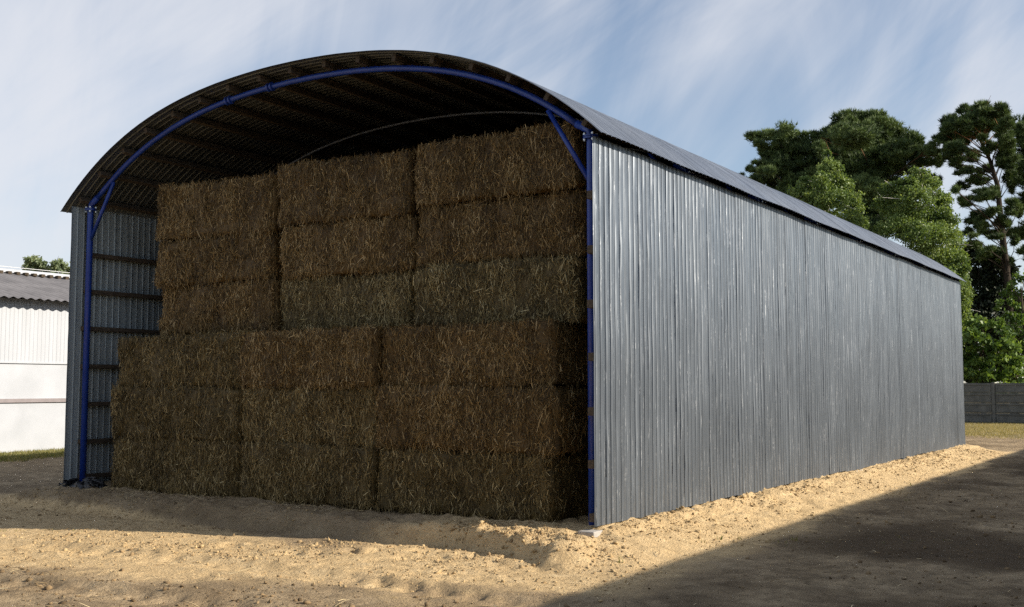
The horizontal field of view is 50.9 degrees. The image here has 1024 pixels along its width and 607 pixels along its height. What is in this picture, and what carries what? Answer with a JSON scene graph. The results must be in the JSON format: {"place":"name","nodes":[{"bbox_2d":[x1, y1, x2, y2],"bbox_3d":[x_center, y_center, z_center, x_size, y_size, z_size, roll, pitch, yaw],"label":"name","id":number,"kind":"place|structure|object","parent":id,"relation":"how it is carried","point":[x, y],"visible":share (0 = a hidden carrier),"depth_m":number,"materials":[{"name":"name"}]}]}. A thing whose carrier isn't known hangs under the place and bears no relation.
{"place":"outdoors","nodes":[
{"label":"outdoors","id":0,"kind":"place"},
{"bbox_2d":[0,413,1023,606],"bbox_3d":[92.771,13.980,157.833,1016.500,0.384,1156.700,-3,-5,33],"label":"ground","id":1,"kind":"structure","parent":0,"point":[678,588],"depth_m":12.34,"materials":[{"name":"soil"}]},
{"bbox_2d":[0,266,69,452],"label":"farm building","id":2,"kind":"structure","parent":1,"relation":"on","point":[34,309],"depth_m":31.34,"materials":[{"name":"white metal"}]},
{"bbox_2d":[21,255,49,271],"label":"tree","id":3,"kind":"object","parent":1,"relation":"on","point":[32,262],"visible":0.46,"depth_m":96.09,"materials":[{"name":"green plant"}]},
{"bbox_2d":[44,256,69,274],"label":"tree","id":4,"kind":"object","parent":1,"relation":"on","point":[59,265],"visible":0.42,"depth_m":96.30,"materials":[{"name":"green plant"}]},
{"bbox_2d":[59,478,78,486],"bbox_3d":[-7.465,3.051,18.193,0.308,0.183,0.431,-3,-5,33],"label":"plastic sheet","id":5,"kind":"object","parent":1,"relation":"on","point":[67,483],"visible":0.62,"depth_m":18.11,"materials":[{"name":"black plastic"}]},
{"bbox_2d":[69,476,109,488],"bbox_3d":[-7.065,3.005,17.954,0.710,0.236,0.460,-3,-5,33],"label":"plastic sheet","id":6,"kind":"object","parent":1,"relation":"on","point":[93,481],"visible":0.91,"depth_m":17.84,"materials":[{"name":"black plastic"}]},
{"bbox_2d":[110,436,254,496],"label":"straw bale","id":7,"kind":"object","parent":1,"relation":"on","point":[209,468],"visible":0.63,"depth_m":16.95},
{"bbox_2d":[110,384,245,444],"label":"straw bale","id":8,"kind":"object","parent":7,"relation":"on","point":[200,412],"visible":0.75,"depth_m":17.03},
{"bbox_2d":[116,329,258,389],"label":"straw bale","id":9,"kind":"object","parent":8,"relation":"on","point":[208,359],"visible":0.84,"depth_m":17.14},
{"bbox_2d":[157,276,289,336],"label":"straw bale","id":10,"kind":"object","parent":9,"relation":"on","point":[243,305],"visible":0.8,"depth_m":17.16},
{"bbox_2d":[152,231,291,291],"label":"straw bale","id":11,"kind":"object","parent":10,"relation":"on","point":[210,259],"visible":0.84,"depth_m":17.25},
{"bbox_2d":[154,170,287,242],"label":"straw bale","id":12,"kind":"object","parent":11,"relation":"on","point":[233,206],"visible":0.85,"depth_m":17.29},
{"bbox_2d":[238,438,389,510],"bbox_3d":[-2.683,2.503,15.954,2.809,1.051,1.435,-3,-5,34],"label":"straw bale","id":13,"kind":"object","parent":1,"relation":"on","point":[306,473],"visible":0.81,"depth_m":15.35},
{"bbox_2d":[239,385,380,450],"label":"straw bale","id":14,"kind":"object","parent":13,"relation":"on","point":[327,416],"visible":0.74,"depth_m":15.50},
{"bbox_2d":[234,323,393,390],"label":"straw bale","id":15,"kind":"object","parent":14,"relation":"on","point":[341,356],"visible":0.86,"depth_m":15.46},
{"bbox_2d":[279,269,415,331],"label":"straw bale","id":16,"kind":"object","parent":15,"relation":"on","point":[334,301],"visible":0.79,"depth_m":15.74},
{"bbox_2d":[278,214,419,280],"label":"straw bale","id":17,"kind":"object","parent":16,"relation":"on","point":[374,245],"visible":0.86,"depth_m":15.72},
{"bbox_2d":[275,148,419,229],"bbox_3d":[-2.220,-1.645,16.403,2.767,1.131,1.424,-2,-5,34],"label":"straw bale","id":18,"kind":"object","parent":17,"relation":"on","point":[351,188],"visible":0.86,"depth_m":15.81},
{"bbox_2d":[372,443,588,522],"bbox_3d":[-0.366,2.378,14.469,2.963,1.031,1.404,-3,-5,33],"label":"straw bale","id":19,"kind":"object","parent":1,"relation":"on","point":[519,487],"visible":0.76,"depth_m":13.80},
{"bbox_2d":[372,381,587,461],"bbox_3d":[-0.347,1.552,14.519,3.059,1.024,1.436,-2,-5,33],"label":"straw bale","id":20,"kind":"object","parent":19,"relation":"on","point":[553,420],"visible":0.9,"depth_m":13.85},
{"bbox_2d":[380,316,587,389],"bbox_3d":[-0.332,0.724,14.662,2.965,1.040,1.426,-3,-5,33],"label":"straw bale","id":21,"kind":"object","parent":20,"relation":"on","point":[536,352],"visible":0.96,"depth_m":13.96},
{"bbox_2d":[411,253,586,326],"bbox_3d":[0.057,-0.102,14.787,2.811,1.032,1.435,-3,-5,33],"label":"straw bale","id":22,"kind":"object","parent":21,"relation":"on","point":[537,288],"visible":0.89,"depth_m":14.17},
{"bbox_2d":[411,187,586,268],"bbox_3d":[0.098,-0.956,14.900,2.865,1.055,1.428,-3,-5,33],"label":"straw bale","id":23,"kind":"object","parent":22,"relation":"on","point":[539,225],"visible":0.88,"depth_m":14.28},
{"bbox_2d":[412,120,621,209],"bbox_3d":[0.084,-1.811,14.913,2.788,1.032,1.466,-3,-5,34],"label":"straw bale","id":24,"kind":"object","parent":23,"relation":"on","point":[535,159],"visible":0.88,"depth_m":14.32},
{"bbox_2d":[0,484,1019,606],"bbox_3d":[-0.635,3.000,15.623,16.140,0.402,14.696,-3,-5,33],"label":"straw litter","id":25,"kind":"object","parent":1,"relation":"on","point":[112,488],"visible":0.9,"depth_m":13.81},
{"bbox_2d":[0,446,1023,606],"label":"soil clods","id":26,"kind":"object","parent":1,"relation":"on","point":[466,558],"visible":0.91,"depth_m":12.52,"materials":[{"name":"beige soil"}]},
{"bbox_2d":[60,50,965,536],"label":"hay barn","id":27,"kind":"structure","parent":1,"relation":"on","point":[746,334],"depth_m":17.95,"materials":[{"name":"metal"}]},
{"bbox_2d":[739,119,832,209],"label":"pine tree","id":28,"kind":"object","parent":1,"relation":"on","point":[787,153],"visible":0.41,"depth_m":73.41,"materials":[{"name":"green plant"}]},
{"bbox_2d":[787,149,878,234],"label":"birch tree","id":29,"kind":"object","parent":1,"relation":"on","point":[832,186],"visible":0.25,"depth_m":61.83,"materials":[{"name":"green plant"}]},
{"bbox_2d":[808,106,946,239],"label":"pine tree","id":30,"kind":"object","parent":1,"relation":"on","point":[871,149],"visible":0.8,"depth_m":71.38,"materials":[{"name":"green plant"}]},
{"bbox_2d":[869,165,979,349],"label":"birch tree","id":31,"kind":"object","parent":1,"relation":"on","point":[926,228],"visible":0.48,"depth_m":59.62,"materials":[{"name":"green plant"}]},
{"bbox_2d":[930,98,1023,413],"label":"pine tree","id":32,"kind":"object","parent":1,"relation":"on","point":[979,120],"visible":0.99,"depth_m":67.97,"materials":[{"name":"green plant"}]},
{"bbox_2d":[961,246,1023,382],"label":"dark tree","id":33,"kind":"object","parent":1,"relation":"on","point":[987,281],"visible":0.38,"depth_m":68.84,"materials":[{"name":"green plant"}]},
{"bbox_2d":[962,312,1023,382],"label":"leafy shrub","id":34,"kind":"object","parent":1,"relation":"on","point":[973,335],"visible":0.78,"depth_m":57.99,"materials":[{"name":"green plant"}]},
{"bbox_2d":[964,382,1023,423],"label":"panel fence","id":35,"kind":"object","parent":1,"relation":"on","point":[992,402],"visible":0.12,"depth_m":55.78,"materials":[{"name":"concrete"}]},
{"bbox_2d":[992,271,1023,356],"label":"leafy tree","id":36,"kind":"object","parent":1,"relation":"on","point":[1013,317],"visible":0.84,"depth_m":61.28,"materials":[{"name":"green plant"}]},
{"bbox_2d":[1013,113,1023,260],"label":"pine tree","id":37,"kind":"object","parent":1,"relation":"on","point":[1019,129],"visible":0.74,"depth_m":70.89,"materials":[{"name":"green plant"}]},
{"bbox_2d":[0,422,1023,562],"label":"grass","id":38,"kind":"structure","parent":0,"point":[15,455],"depth_m":40.11,"materials":[{"name":"green plant"}]},
{"bbox_2d":[0,0,1023,382],"label":"sky","id":39,"kind":"structure","parent":0,"point":[77,76],"materials":[{"name":"blue"}]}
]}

